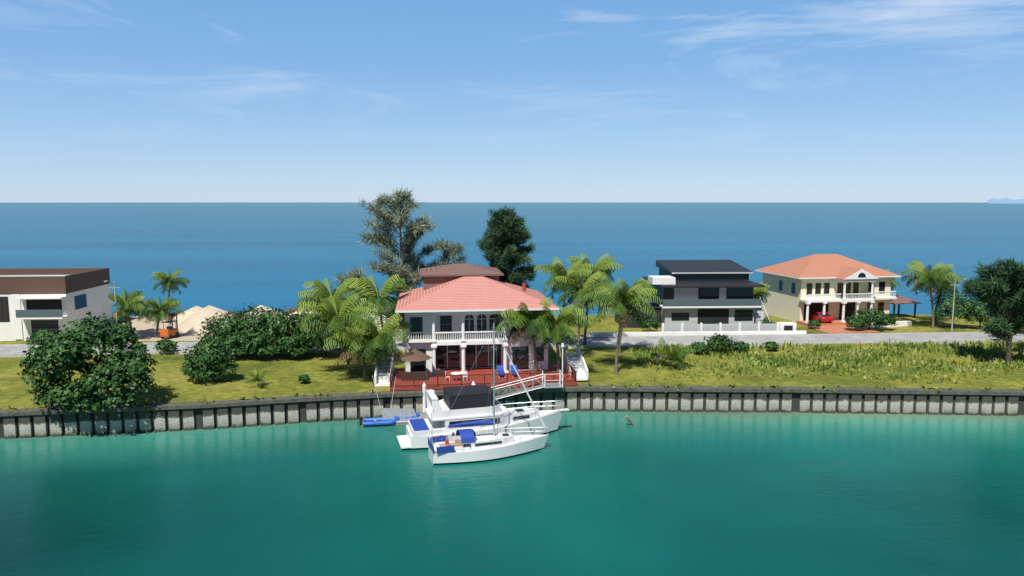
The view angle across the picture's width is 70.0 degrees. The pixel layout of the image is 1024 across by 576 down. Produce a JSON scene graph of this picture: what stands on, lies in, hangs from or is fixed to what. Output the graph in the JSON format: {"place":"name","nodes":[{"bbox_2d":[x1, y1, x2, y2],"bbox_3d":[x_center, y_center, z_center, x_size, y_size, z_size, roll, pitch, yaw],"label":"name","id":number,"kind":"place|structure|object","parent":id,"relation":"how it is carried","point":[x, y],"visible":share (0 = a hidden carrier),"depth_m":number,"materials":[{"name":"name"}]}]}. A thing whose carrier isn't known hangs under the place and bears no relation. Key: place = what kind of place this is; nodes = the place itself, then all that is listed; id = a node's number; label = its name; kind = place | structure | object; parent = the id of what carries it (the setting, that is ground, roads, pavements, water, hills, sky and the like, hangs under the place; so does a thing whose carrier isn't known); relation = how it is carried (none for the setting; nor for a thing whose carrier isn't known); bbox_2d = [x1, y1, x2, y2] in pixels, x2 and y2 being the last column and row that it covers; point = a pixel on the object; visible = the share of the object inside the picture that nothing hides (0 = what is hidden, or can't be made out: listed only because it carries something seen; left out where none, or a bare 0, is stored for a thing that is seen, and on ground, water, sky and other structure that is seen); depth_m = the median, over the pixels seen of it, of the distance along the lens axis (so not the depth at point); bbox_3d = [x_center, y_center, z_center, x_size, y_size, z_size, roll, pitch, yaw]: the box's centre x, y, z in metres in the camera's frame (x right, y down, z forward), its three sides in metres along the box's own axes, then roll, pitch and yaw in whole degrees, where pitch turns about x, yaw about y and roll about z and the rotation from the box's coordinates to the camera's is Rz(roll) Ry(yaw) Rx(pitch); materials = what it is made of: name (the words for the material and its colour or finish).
{"place":"outdoors","nodes":[
{"label":"outdoors","id":0,"kind":"place"},
{"bbox_2d":[0,411,1023,575],"bbox_3d":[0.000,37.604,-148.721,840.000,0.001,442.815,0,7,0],"label":"lagoon water","id":1,"kind":"structure","parent":0,"point":[617,493],"depth_m":49.17,"materials":[{"name":"teal liquid"}]},
{"bbox_2d":[359,408,419,426],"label":"dinghies","id":2,"kind":"object","parent":1,"relation":"on","point":[390,414],"visible":0.93,"depth_m":66.61,"materials":[{"name":"blue rubber"}]},
{"bbox_2d":[372,370,562,424],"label":"dock and gangway","id":3,"kind":"object","parent":1,"relation":"in","point":[404,421],"visible":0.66,"depth_m":68.55,"materials":[{"name":"white paint"}]},
{"bbox_2d":[372,365,568,449],"bbox_3d":[-3.633,9.585,64.368,15.447,7.453,9.293,-3,7,-26],"label":"motor yacht","id":4,"kind":"object","parent":1,"relation":"on","point":[469,403],"visible":0.83,"depth_m":60.83,"materials":[{"name":"white plastic"}]},
{"bbox_2d":[428,323,547,464],"bbox_3d":[-1.707,8.319,57.754,9.744,11.200,3.157,-2,7,-17],"label":"sailboat","id":5,"kind":"object","parent":1,"relation":"on","point":[471,445],"visible":0.94,"depth_m":57.28,"materials":[{"name":"white plastic"}]},
{"bbox_2d":[625,415,635,424],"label":"leaning post","id":6,"kind":"object","parent":1,"relation":"in","point":[630,420],"visible":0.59,"depth_m":65.75,"materials":[{"name":"grey wood"}]},
{"bbox_2d":[0,202,1023,315],"bbox_3d":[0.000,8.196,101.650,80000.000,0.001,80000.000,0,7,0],"label":"sea","id":7,"kind":"structure","parent":0,"point":[231,256],"depth_m":404.56,"materials":[{"name":"blue liquid"}]},
{"bbox_2d":[987,198,1023,202],"bbox_3d":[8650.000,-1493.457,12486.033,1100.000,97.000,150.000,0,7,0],"label":"distant island","id":8,"kind":"structure","parent":7,"relation":"on","point":[1002,200],"depth_m":12492.19,"materials":[{"name":"blue"}]},
{"bbox_2d":[0,314,1023,408],"bbox_3d":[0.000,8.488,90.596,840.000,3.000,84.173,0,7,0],"label":"ground","id":9,"kind":"structure","parent":0,"point":[281,379],"depth_m":76.09,"materials":[{"name":"green plant"}]},
{"bbox_2d":[0,268,111,340],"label":"modern house","id":10,"kind":"structure","parent":9,"relation":"on","point":[34,300],"depth_m":94.86,"materials":[{"name":"white paint"}]},
{"bbox_2d":[160,314,182,338],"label":"forklift","id":11,"kind":"object","parent":9,"relation":"on","point":[170,331],"visible":1,"depth_m":95.22,"materials":[{"name":"orange metal"}]},
{"bbox_2d":[16,303,341,413],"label":"bushes","id":12,"kind":"object","parent":9,"relation":"on","point":[262,333],"visible":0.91,"depth_m":62.80,"materials":[{"name":"green plant"}]},
{"bbox_2d":[163,305,394,332],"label":"pile","id":13,"kind":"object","parent":9,"relation":"on","point":[191,320],"visible":0.18,"depth_m":104.01,"materials":[{"name":"beige sand"}]},
{"bbox_2d":[331,187,469,346],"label":"casuarina trees","id":14,"kind":"object","parent":9,"relation":"on","point":[413,232],"visible":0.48,"depth_m":86.69,"materials":[{"name":"green plant"}]},
{"bbox_2d":[374,263,587,391],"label":"house","id":15,"kind":"structure","parent":9,"relation":"on","point":[449,310],"depth_m":74.72,"materials":[{"name":"white paint"}]},
{"bbox_2d":[0,385,1023,438],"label":"seawall","id":16,"kind":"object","parent":9,"relation":"attached to","point":[117,419],"visible":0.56,"depth_m":68.85,"materials":[{"name":"grey concrete"}]},
{"bbox_2d":[0,339,1023,414],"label":"tall grass","id":17,"kind":"object","parent":9,"relation":"on","point":[771,360],"visible":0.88,"depth_m":81.26,"materials":[{"name":"green plant"}]},
{"bbox_2d":[25,288,1023,382],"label":"shrubs","id":18,"kind":"object","parent":9,"relation":"on","point":[963,307],"visible":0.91,"depth_m":100.49,"materials":[{"name":"green plant"}]},
{"bbox_2d":[104,278,965,331],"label":"street light poles","id":19,"kind":"object","parent":9,"relation":"on","point":[114,287],"visible":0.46,"depth_m":97.52,"materials":[{"name":"grey metal"}]},
{"bbox_2d":[108,253,964,386],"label":"palm trees","id":20,"kind":"object","parent":9,"relation":"on","point":[334,310],"visible":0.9,"depth_m":76.38,"materials":[{"name":"green plant"}]},
{"bbox_2d":[587,260,806,336],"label":"house","id":21,"kind":"structure","parent":9,"relation":"on","point":[704,297],"depth_m":102.09,"materials":[{"name":"white paint"}]},
{"bbox_2d":[755,254,921,333],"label":"house","id":22,"kind":"structure","parent":9,"relation":"on","point":[829,292],"depth_m":108.76,"materials":[{"name":"paint"}]},
{"bbox_2d":[0,331,1023,356],"bbox_3d":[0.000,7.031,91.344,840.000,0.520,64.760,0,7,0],"label":"road","id":23,"kind":"structure","parent":0,"point":[11,350],"depth_m":93.10,"materials":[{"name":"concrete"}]},
{"bbox_2d":[0,0,1023,202],"label":"sky","id":24,"kind":"structure","parent":0,"point":[102,101],"materials":[{"name":"blue"}]}
]}

